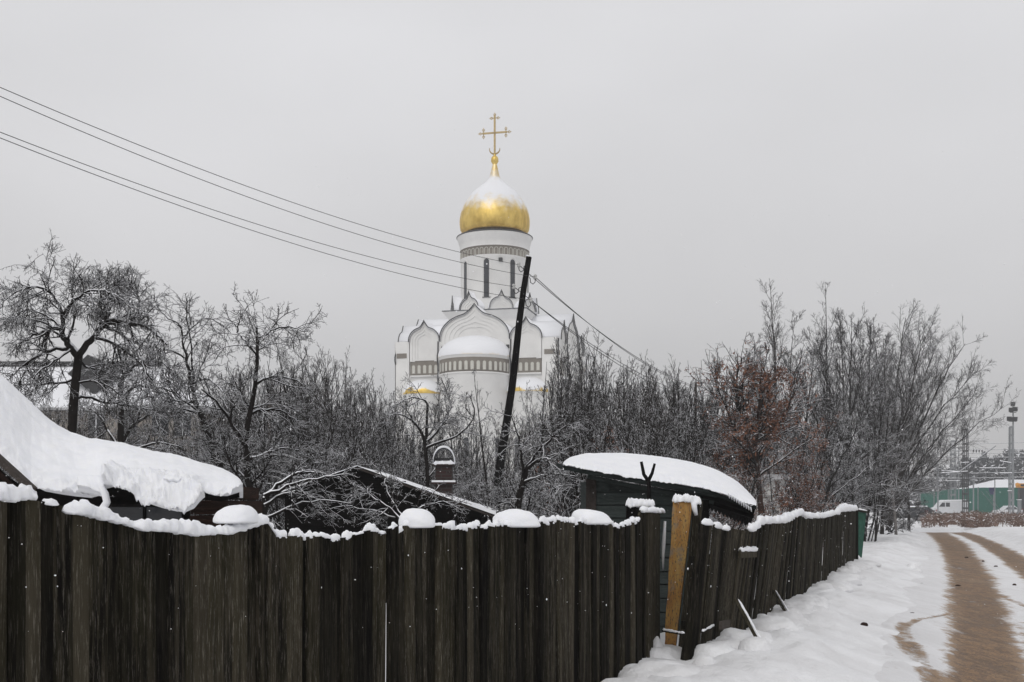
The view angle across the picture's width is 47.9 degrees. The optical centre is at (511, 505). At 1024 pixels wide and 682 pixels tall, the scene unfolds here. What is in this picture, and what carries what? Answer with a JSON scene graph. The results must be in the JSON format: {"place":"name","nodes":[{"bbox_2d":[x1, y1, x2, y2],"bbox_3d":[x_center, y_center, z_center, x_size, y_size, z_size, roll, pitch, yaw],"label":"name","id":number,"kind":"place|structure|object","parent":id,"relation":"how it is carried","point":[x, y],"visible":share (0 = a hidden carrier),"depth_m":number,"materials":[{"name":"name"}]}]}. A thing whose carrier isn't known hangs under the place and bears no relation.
{"place":"outdoors","nodes":[
{"label":"outdoors","id":0,"kind":"place"},
{"bbox_2d":[0,0,1023,498],"label":"sky","id":1,"kind":"structure","parent":0,"point":[282,93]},
{"bbox_2d":[4,125,1023,631],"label":"falling snow","id":2,"kind":"structure","parent":0,"point":[606,393],"depth_m":7.50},
{"bbox_2d":[385,507,1023,681],"bbox_3d":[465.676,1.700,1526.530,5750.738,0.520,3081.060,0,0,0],"label":"snowy ground","id":3,"kind":"structure","parent":0,"point":[843,645],"depth_m":15.54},
{"bbox_2d":[0,230,178,435],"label":"apple tree","id":4,"kind":"object","parent":3,"relation":"on","point":[126,321],"visible":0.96,"depth_m":17.73,"materials":[{"name":"grey plant"}]},
{"bbox_2d":[0,355,226,455],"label":"house","id":5,"kind":"structure","parent":3,"relation":"on","point":[59,393],"depth_m":63.20,"materials":[{"name":"metal"}]},
{"bbox_2d":[0,374,262,526],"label":"snow covered shed","id":6,"kind":"structure","parent":3,"relation":"on","point":[41,454],"depth_m":11.83,"materials":[{"name":"snow"}]},
{"bbox_2d":[108,504,144,520],"bbox_3d":[-3.979,0.115,11.860,0.424,0.251,0.040,0,0,0],"label":"window","id":7,"kind":"structure","parent":6,"relation":"in","point":[134,512],"depth_m":11.86,"materials":[{"name":"grey glass"}]},
{"bbox_2d":[143,504,183,520],"bbox_3d":[-3.590,0.115,11.860,0.411,0.251,0.040,0,0,0],"label":"window","id":8,"kind":"structure","parent":6,"relation":"in","point":[155,513],"depth_m":11.86,"materials":[{"name":"grey glass"}]},
{"bbox_2d":[65,330,209,457],"bbox_3d":[-7.771,-0.663,23.909,3.414,5.891,2.437,0,0,0],"label":"apple tree","id":9,"kind":"object","parent":3,"relation":"on","point":[122,436],"visible":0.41,"depth_m":23.80,"materials":[{"name":"grey plant"}]},
{"bbox_2d":[125,283,256,500],"bbox_3d":[-5.803,-1.000,20.957,2.612,6.001,2.506,0,0,0],"label":"apple tree","id":10,"kind":"object","parent":3,"relation":"on","point":[201,417],"visible":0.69,"depth_m":20.80,"materials":[{"name":"grey plant"}]},
{"bbox_2d":[162,396,307,529],"bbox_3d":[-5.958,-0.096,25.614,4.060,4.866,4.114,0,0,21],"label":"bare shrub","id":11,"kind":"object","parent":3,"relation":"on","point":[242,478],"visible":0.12,"depth_m":25.57,"materials":[{"name":"grey plant"}]},
{"bbox_2d":[187,363,284,456],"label":"bare shrub","id":12,"kind":"object","parent":3,"relation":"on","point":[226,401],"visible":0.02,"depth_m":53.10,"materials":[{"name":"grey plant"}]},
{"bbox_2d":[189,363,284,462],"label":"bare shrub","id":13,"kind":"object","parent":3,"relation":"on","point":[235,412],"visible":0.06,"depth_m":42.34,"materials":[{"name":"grey plant"}]},
{"bbox_2d":[180,282,326,500],"bbox_3d":[-3.695,-0.857,16.768,2.123,4.927,1.958,0,0,0],"label":"apple tree","id":14,"kind":"object","parent":3,"relation":"on","point":[246,457],"visible":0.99,"depth_m":16.95,"materials":[{"name":"grey plant"}]},
{"bbox_2d":[193,369,319,519],"bbox_3d":[-7.094,-0.652,32.368,4.369,6.269,4.035,0,0,5],"label":"bare shrub","id":15,"kind":"object","parent":3,"relation":"on","point":[234,418],"visible":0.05,"depth_m":31.70,"materials":[{"name":"grey plant"}]},
{"bbox_2d":[261,303,316,469],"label":"bare tree","id":16,"kind":"object","parent":3,"relation":"on","point":[275,346],"visible":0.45,"depth_m":29.72,"materials":[{"name":"grey plant"}]},
{"bbox_2d":[248,391,338,529],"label":"bare shrub","id":17,"kind":"object","parent":3,"relation":"on","point":[276,508],"visible":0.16,"depth_m":25.19,"materials":[{"name":"grey plant"}]},
{"bbox_2d":[238,374,349,487],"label":"bare shrub","id":18,"kind":"object","parent":3,"relation":"on","point":[309,412],"visible":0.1,"depth_m":32.53,"materials":[{"name":"grey plant"}]},
{"bbox_2d":[251,359,351,479],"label":"bare shrub","id":19,"kind":"object","parent":3,"relation":"on","point":[308,398],"visible":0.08,"depth_m":41.41,"materials":[{"name":"grey plant"}]},
{"bbox_2d":[259,458,369,533],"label":"apple tree","id":20,"kind":"object","parent":3,"relation":"on","point":[267,500],"visible":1,"depth_m":15.04,"materials":[{"name":"grey plant"}]},
{"bbox_2d":[262,392,386,528],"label":"bare shrub","id":21,"kind":"object","parent":3,"relation":"on","point":[333,449],"visible":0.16,"depth_m":26.49,"materials":[{"name":"grey plant"}]},
{"bbox_2d":[278,345,373,460],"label":"bare shrub","id":22,"kind":"object","parent":3,"relation":"on","point":[343,369],"visible":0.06,"depth_m":45.72,"materials":[{"name":"grey plant"}]},
{"bbox_2d":[261,350,393,504],"bbox_3d":[-5.564,-1.013,33.490,4.594,6.884,4.274,0,0,-15],"label":"bare shrub","id":23,"kind":"object","parent":3,"relation":"on","point":[338,406],"visible":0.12,"depth_m":32.73,"materials":[{"name":"grey plant"}]},
{"bbox_2d":[279,341,385,448],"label":"bare shrub","id":24,"kind":"object","parent":3,"relation":"on","point":[290,373],"visible":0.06,"depth_m":55.29,"materials":[{"name":"grey plant"}]},
{"bbox_2d":[0,482,665,681],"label":"board fence","id":25,"kind":"object","parent":3,"relation":"on","point":[160,600],"visible":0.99,"depth_m":7.23,"materials":[{"name":"brown wood"}]},
{"bbox_2d":[310,387,375,470],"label":"bare shrub","id":26,"kind":"object","parent":3,"relation":"on","point":[325,417],"visible":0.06,"depth_m":34.43,"materials":[{"name":"grey plant"}]},
{"bbox_2d":[319,375,396,458],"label":"bare shrub","id":27,"kind":"object","parent":3,"relation":"on","point":[359,397],"visible":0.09,"depth_m":44.59,"materials":[{"name":"grey plant"}]},
{"bbox_2d":[313,403,421,483],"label":"bare shrub","id":28,"kind":"object","parent":3,"relation":"on","point":[364,445],"visible":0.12,"depth_m":28.57,"materials":[{"name":"grey plant"}]},
{"bbox_2d":[325,368,411,461],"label":"bare shrub","id":29,"kind":"object","parent":3,"relation":"on","point":[353,382],"visible":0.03,"depth_m":56.34,"materials":[{"name":"grey plant"}]},
{"bbox_2d":[330,391,432,487],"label":"bare shrub","id":30,"kind":"object","parent":3,"relation":"on","point":[379,455],"visible":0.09,"depth_m":32.72,"materials":[{"name":"grey plant"}]},
{"bbox_2d":[272,446,497,536],"bbox_3d":[-2.109,0.348,21.473,3.699,2.905,5.055,0,0,0],"label":"black hut","id":31,"kind":"object","parent":3,"relation":"on","point":[440,514],"visible":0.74,"depth_m":19.12,"materials":[{"name":"brown wood"}]},
{"bbox_2d":[307,459,471,530],"bbox_3d":[-1.666,0.328,15.741,2.252,1.948,1.085,0,0,0],"label":"apple tree","id":32,"kind":"object","parent":3,"relation":"on","point":[393,485],"visible":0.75,"depth_m":15.56,"materials":[{"name":"grey plant"}]},
{"bbox_2d":[347,385,436,478],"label":"bare shrub","id":33,"kind":"object","parent":3,"relation":"on","point":[392,432],"visible":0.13,"depth_m":45.24,"materials":[{"name":"grey plant"}]},
{"bbox_2d":[337,382,447,478],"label":"bare shrub","id":34,"kind":"object","parent":3,"relation":"on","point":[371,415],"visible":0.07,"depth_m":44.27,"materials":[{"name":"grey plant"}]},
{"bbox_2d":[375,438,432,488],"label":"bare shrub","id":35,"kind":"object","parent":3,"relation":"on","point":[421,482],"visible":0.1,"depth_m":27.37,"materials":[{"name":"grey plant"}]},
{"bbox_2d":[368,386,456,479],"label":"bare shrub","id":36,"kind":"object","parent":3,"relation":"on","point":[400,396],"visible":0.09,"depth_m":45.75,"materials":[{"name":"grey plant"}]},
{"bbox_2d":[371,415,466,489],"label":"bare shrub","id":37,"kind":"object","parent":3,"relation":"on","point":[420,460],"visible":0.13,"depth_m":33.39,"materials":[{"name":"grey plant"}]},
{"bbox_2d":[380,372,493,487],"bbox_3d":[-1.750,-0.508,27.015,2.679,5.523,2.203,0,0,0],"label":"apple tree","id":38,"kind":"object","parent":3,"relation":"on","point":[445,419],"visible":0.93,"depth_m":26.91,"materials":[{"name":"grey plant"}]},
{"bbox_2d":[432,426,506,509],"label":"bare shrub","id":39,"kind":"object","parent":3,"relation":"on","point":[475,459],"visible":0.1,"depth_m":56.96,"materials":[{"name":"grey plant"}]},
{"bbox_2d":[429,406,514,519],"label":"bare shrub","id":40,"kind":"object","parent":3,"relation":"on","point":[476,452],"visible":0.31,"depth_m":45.35,"materials":[{"name":"grey plant"}]},
{"bbox_2d":[456,369,495,517],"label":"bare tree","id":41,"kind":"object","parent":3,"relation":"on","point":[487,459],"visible":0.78,"depth_m":32.63,"materials":[{"name":"grey plant"}]},
{"bbox_2d":[394,113,586,518],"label":"church","id":42,"kind":"structure","parent":3,"relation":"on","point":[472,330],"depth_m":122.76,"materials":[{"name":"paint"}]},
{"bbox_2d":[444,405,546,520],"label":"bare shrub","id":43,"kind":"object","parent":3,"relation":"on","point":[472,482],"visible":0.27,"depth_m":34.31,"materials":[{"name":"grey plant"}]},
{"bbox_2d":[489,255,536,521],"bbox_3d":[-0.079,-2.024,27.000,1.336,7.684,0.236,0,0,0],"label":"power pole","id":44,"kind":"object","parent":3,"relation":"on","point":[514,369],"visible":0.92,"depth_m":26.93,"materials":[{"name":"brown wood"}]},
{"bbox_2d":[0,132,512,286],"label":"power line","id":45,"kind":"object","parent":44,"relation":"attached to","point":[227,214],"visible":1,"depth_m":18.43,"materials":[{"name":"metal"}]},
{"bbox_2d":[0,87,517,264],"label":"power line","id":46,"kind":"object","parent":44,"relation":"attached to","point":[226,178],"visible":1,"depth_m":18.29,"materials":[{"name":"metal"}]},
{"bbox_2d":[1,138,528,299],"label":"power line","id":47,"kind":"object","parent":44,"relation":"attached to","point":[234,224],"visible":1,"depth_m":18.43,"materials":[{"name":"metal"}]},
{"bbox_2d":[0,96,533,276],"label":"power line","id":48,"kind":"object","parent":44,"relation":"attached to","point":[233,191],"visible":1,"depth_m":18.36,"materials":[{"name":"metal"}]},
{"bbox_2d":[474,402,589,517],"bbox_3d":[0.329,0.041,19.829,2.199,3.487,2.018,0,0,0],"label":"apple tree","id":49,"kind":"object","parent":3,"relation":"on","point":[519,492],"visible":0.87,"depth_m":19.82,"materials":[{"name":"grey plant"}]},
{"bbox_2d":[507,363,558,515],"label":"bare tree","id":50,"kind":"object","parent":3,"relation":"on","point":[549,449],"visible":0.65,"depth_m":28.04,"materials":[{"name":"grey plant"}]},
{"bbox_2d":[496,400,588,516],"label":"bare shrub","id":51,"kind":"object","parent":3,"relation":"on","point":[533,451],"visible":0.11,"depth_m":35.60,"materials":[{"name":"grey plant"}]},
{"bbox_2d":[503,339,608,514],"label":"bare shrub","id":52,"kind":"object","parent":3,"relation":"on","point":[572,356],"visible":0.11,"depth_m":56.67,"materials":[{"name":"grey plant"}]},
{"bbox_2d":[535,338,594,514],"bbox_3d":[1.352,-1.332,30.196,1.738,6.170,1.134,0,0,-28],"label":"bare tree","id":53,"kind":"object","parent":3,"relation":"on","point":[561,403],"visible":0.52,"depth_m":30.12,"materials":[{"name":"grey plant"}]},
{"bbox_2d":[505,382,645,516],"bbox_3d":[1.906,-0.703,36.363,4.007,6.407,4.338,0,0,29],"label":"bare shrub","id":54,"kind":"object","parent":3,"relation":"on","point":[557,394],"visible":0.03,"depth_m":36.55,"materials":[{"name":"grey plant"}]},
{"bbox_2d":[514,351,637,508],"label":"bare shrub","id":55,"kind":"object","parent":3,"relation":"on","point":[549,391],"visible":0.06,"depth_m":42.88,"materials":[{"name":"grey plant"}]},
{"bbox_2d":[545,347,626,457],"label":"bare shrub","id":56,"kind":"object","parent":3,"relation":"on","point":[573,390],"visible":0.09,"depth_m":43.01,"materials":[{"name":"grey plant"}]},
{"bbox_2d":[531,373,643,509],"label":"bare shrub","id":57,"kind":"object","parent":3,"relation":"on","point":[596,410],"visible":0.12,"depth_m":34.76,"materials":[{"name":"grey plant"}]},
{"bbox_2d":[503,395,676,519],"bbox_3d":[1.489,0.020,22.878,3.128,4.480,2.889,0,0,-33],"label":"bare shrub","id":58,"kind":"object","parent":3,"relation":"on","point":[559,513],"visible":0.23,"depth_m":23.05,"materials":[{"name":"grey plant"}]},
{"bbox_2d":[547,327,665,452],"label":"bare shrub","id":59,"kind":"object","parent":3,"relation":"on","point":[592,379],"visible":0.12,"depth_m":43.19,"materials":[{"name":"grey plant"}]},
{"bbox_2d":[543,379,687,516],"bbox_3d":[2.635,-0.323,26.767,3.816,5.134,3.551,0,0,-36],"label":"bare shrub","id":60,"kind":"object","parent":3,"relation":"on","point":[648,417],"visible":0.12,"depth_m":26.21,"materials":[{"name":"grey plant"}]},
{"bbox_2d":[539,393,711,535],"bbox_3d":[2.246,0.116,23.989,4.053,5.048,3.391,0,0,-22],"label":"bare shrub","id":61,"kind":"object","parent":3,"relation":"on","point":[571,451],"visible":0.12,"depth_m":23.73,"materials":[{"name":"grey plant"}]},
{"bbox_2d":[568,355,692,506],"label":"bare shrub","id":62,"kind":"object","parent":3,"relation":"on","point":[665,394],"visible":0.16,"depth_m":31.48,"materials":[{"name":"grey plant"}]},
{"bbox_2d":[577,349,684,451],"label":"bare shrub","id":63,"kind":"object","parent":3,"relation":"on","point":[625,398],"visible":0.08,"depth_m":42.88,"materials":[{"name":"grey plant"}]},
{"bbox_2d":[556,453,756,632],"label":"plank shed","id":64,"kind":"structure","parent":3,"relation":"on","point":[607,496],"depth_m":14.98,"materials":[{"name":"brown wood"}]},
{"bbox_2d":[611,353,709,459],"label":"bare shrub","id":65,"kind":"object","parent":3,"relation":"on","point":[682,410],"visible":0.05,"depth_m":42.27,"materials":[{"name":"grey plant"}]},
{"bbox_2d":[618,389,724,546],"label":"bare shrub","id":66,"kind":"object","parent":3,"relation":"on","point":[657,422],"visible":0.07,"depth_m":34.93,"materials":[{"name":"grey plant"}]},
{"bbox_2d":[662,493,702,646],"bbox_3d":[1.883,0.779,12.978,0.503,1.832,0.306,0,0,27],"label":"gate post","id":67,"kind":"object","parent":3,"relation":"on","point":[682,513],"visible":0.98,"depth_m":12.90,"materials":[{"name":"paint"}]},
{"bbox_2d":[646,362,726,516],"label":"bare shrub","id":68,"kind":"object","parent":3,"relation":"on","point":[703,409],"visible":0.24,"depth_m":42.60,"materials":[{"name":"grey plant"}]},
{"bbox_2d":[639,407,747,542],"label":"bare shrub","id":69,"kind":"object","parent":3,"relation":"on","point":[693,441],"visible":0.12,"depth_m":26.17,"materials":[{"name":"grey plant"}]},
{"bbox_2d":[660,387,775,553],"bbox_3d":[5.383,-0.476,32.656,3.412,5.800,3.694,0,0,43],"label":"bare shrub","id":70,"kind":"object","parent":3,"relation":"on","point":[748,479],"visible":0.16,"depth_m":32.77,"materials":[{"name":"grey plant"}]},
{"bbox_2d":[689,414,772,529],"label":"leafy shrub","id":71,"kind":"object","parent":3,"relation":"on","point":[726,459],"visible":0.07,"depth_m":41.80,"materials":[{"name":"brown plant"}]},
{"bbox_2d":[684,364,794,523],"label":"bare shrub","id":72,"kind":"object","parent":3,"relation":"on","point":[721,413],"visible":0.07,"depth_m":54.96,"materials":[{"name":"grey plant"}]},
{"bbox_2d":[601,559,881,681],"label":"snow drift","id":73,"kind":"object","parent":3,"relation":"on","point":[843,578],"visible":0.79,"depth_m":14.46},
{"bbox_2d":[734,599,760,637],"bbox_3d":[2.700,1.357,13.135,0.352,0.568,0.064,0,0,25],"label":"fence prop","id":74,"kind":"object","parent":3,"relation":"on","point":[745,617],"visible":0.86,"depth_m":13.13,"materials":[{"name":"brown wood"}]},
{"bbox_2d":[706,437,792,551],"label":"leafy shrub","id":75,"kind":"object","parent":3,"relation":"on","point":[781,498],"visible":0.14,"depth_m":39.75,"materials":[{"name":"brown plant"}]},
{"bbox_2d":[684,333,831,515],"bbox_3d":[8.613,-2.510,39.933,5.832,6.834,3.410,0,0,-13],"label":"red leaved tree","id":76,"kind":"object","parent":3,"relation":"on","point":[742,429],"visible":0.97,"depth_m":39.69,"materials":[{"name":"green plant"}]},
{"bbox_2d":[661,503,857,660],"bbox_3d":[5.635,0.920,21.867,0.808,1.961,20.795,0,0,21],"label":"board fence","id":77,"kind":"object","parent":3,"relation":"on","point":[739,572],"visible":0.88,"depth_m":14.75,"materials":[{"name":"brown wood"}]},
{"bbox_2d":[732,474,790,526],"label":"white building","id":78,"kind":"structure","parent":3,"relation":"on","point":[777,477],"depth_m":46.00,"materials":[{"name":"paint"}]},
{"bbox_2d":[755,278,801,407],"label":"bare tree","id":79,"kind":"object","parent":3,"relation":"on","point":[773,342],"visible":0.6,"depth_m":62.45,"materials":[{"name":"grey plant"}]},
{"bbox_2d":[740,410,844,546],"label":"leafy shrub","id":80,"kind":"object","parent":3,"relation":"on","point":[805,504],"visible":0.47,"depth_m":42.59,"materials":[{"name":"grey plant"}]},
{"bbox_2d":[772,309,820,455],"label":"bare tree","id":81,"kind":"object","parent":3,"relation":"on","point":[786,361],"visible":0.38,"depth_m":65.86,"materials":[{"name":"grey plant"}]},
{"bbox_2d":[765,445,836,512],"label":"leafy shrub","id":82,"kind":"object","parent":3,"relation":"on","point":[821,492],"visible":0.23,"depth_m":49.65,"materials":[{"name":"brown plant"}]},
{"bbox_2d":[692,562,921,665],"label":"snow clods","id":83,"kind":"object","parent":3,"relation":"on","point":[753,644],"visible":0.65,"depth_m":12.50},
{"bbox_2d":[783,333,840,488],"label":"bare tree","id":84,"kind":"object","parent":3,"relation":"on","point":[811,352],"visible":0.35,"depth_m":58.26,"materials":[{"name":"brown plant"}]},
{"bbox_2d":[773,366,857,523],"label":"bare shrub","id":85,"kind":"object","parent":3,"relation":"on","point":[810,437],"visible":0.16,"depth_m":57.83,"materials":[{"name":"brown plant"}]},
{"bbox_2d":[799,281,857,510],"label":"bare tree","id":86,"kind":"object","parent":3,"relation":"on","point":[824,343],"visible":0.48,"depth_m":60.50,"materials":[{"name":"grey plant"}]},
{"bbox_2d":[815,307,861,490],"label":"bare tree","id":87,"kind":"object","parent":3,"relation":"on","point":[837,365],"visible":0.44,"depth_m":63.58,"materials":[{"name":"grey plant"}]},
{"bbox_2d":[779,301,902,506],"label":"spreading tree","id":88,"kind":"object","parent":3,"relation":"on","point":[829,374],"visible":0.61,"depth_m":56.72,"materials":[{"name":"grey plant"}]},
{"bbox_2d":[750,389,945,512],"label":"bush","id":89,"kind":"object","parent":3,"relation":"on","point":[901,447],"visible":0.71,"depth_m":49.03,"materials":[{"name":"grey plant"}]},
{"bbox_2d":[858,508,868,557],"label":"green gate","id":90,"kind":"structure","parent":3,"relation":"on","point":[861,520],"depth_m":33.27,"materials":[{"name":"metal"}]},
{"bbox_2d":[810,370,919,541],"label":"bare shrub","id":91,"kind":"object","parent":3,"relation":"on","point":[875,427],"visible":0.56,"depth_m":52.30,"materials":[{"name":"grey plant"}]},
{"bbox_2d":[843,322,890,536],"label":"bare tree","id":92,"kind":"object","parent":3,"relation":"on","point":[880,397],"visible":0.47,"depth_m":60.01,"materials":[{"name":"grey plant"}]},
{"bbox_2d":[870,404,906,534],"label":"bare tree","id":93,"kind":"object","parent":3,"relation":"on","point":[895,523],"visible":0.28,"depth_m":63.97,"materials":[{"name":"grey plant"}]},
{"bbox_2d":[867,330,913,533],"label":"bare tree","id":94,"kind":"object","parent":3,"relation":"on","point":[899,469],"visible":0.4,"depth_m":65.97,"materials":[{"name":"grey plant"}]},
{"bbox_2d":[867,487,931,533],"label":"leafless bush","id":95,"kind":"object","parent":3,"relation":"on","point":[908,523],"visible":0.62,"depth_m":64.95,"materials":[{"name":"brown plant"}]},
{"bbox_2d":[783,449,1023,511],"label":"forest","id":96,"kind":"object","parent":3,"relation":"on","point":[977,473],"visible":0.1,"depth_m":291.77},
{"bbox_2d":[830,299,1019,530],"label":"spreading tree","id":97,"kind":"object","parent":3,"relation":"on","point":[911,431],"visible":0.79,"depth_m":73.24,"materials":[{"name":"grey plant"}]},
{"bbox_2d":[931,500,967,513],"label":"delivery van","id":98,"kind":"object","parent":3,"relation":"on","point":[946,506],"visible":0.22,"depth_m":184.05,"materials":[{"name":"white paint"}]},
{"bbox_2d":[941,440,959,499],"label":"catenary mast","id":99,"kind":"object","parent":3,"relation":"on","point":[951,480],"visible":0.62,"depth_m":189.63,"materials":[{"name":"grey metal"}]},
{"bbox_2d":[941,429,968,512],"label":"catenary mast","id":100,"kind":"object","parent":3,"relation":"on","point":[964,479],"visible":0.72,"depth_m":181.63,"materials":[{"name":"metal"}]},
{"bbox_2d":[920,487,1017,513],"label":"green barrier","id":101,"kind":"object","parent":3,"relation":"on","point":[982,503],"visible":0.36,"depth_m":209.87,"materials":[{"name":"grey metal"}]},
{"bbox_2d":[917,510,1023,527],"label":"dry weeds","id":102,"kind":"object","parent":3,"relation":"on","point":[973,519],"visible":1,"depth_m":90.78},
{"bbox_2d":[959,480,1023,488],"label":"long building","id":103,"kind":"structure","parent":3,"relation":"on","point":[999,483],"depth_m":247.37,"materials":[{"name":"beige paint"}]},
{"bbox_2d":[1000,426,1011,513],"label":"catenary mast","id":104,"kind":"object","parent":3,"relation":"on","point":[1009,462],"visible":0.48,"depth_m":160.14,"materials":[{"name":"grey metal"}]},
{"bbox_2d":[1007,402,1017,512],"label":"floodlight tower","id":105,"kind":"structure","parent":3,"relation":"on","point":[1012,419],"depth_m":149.87,"materials":[{"name":"grey metal"}]},
{"bbox_2d":[875,531,1023,681],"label":"road","id":106,"kind":"structure","parent":0,"point":[974,632],"depth_m":19.62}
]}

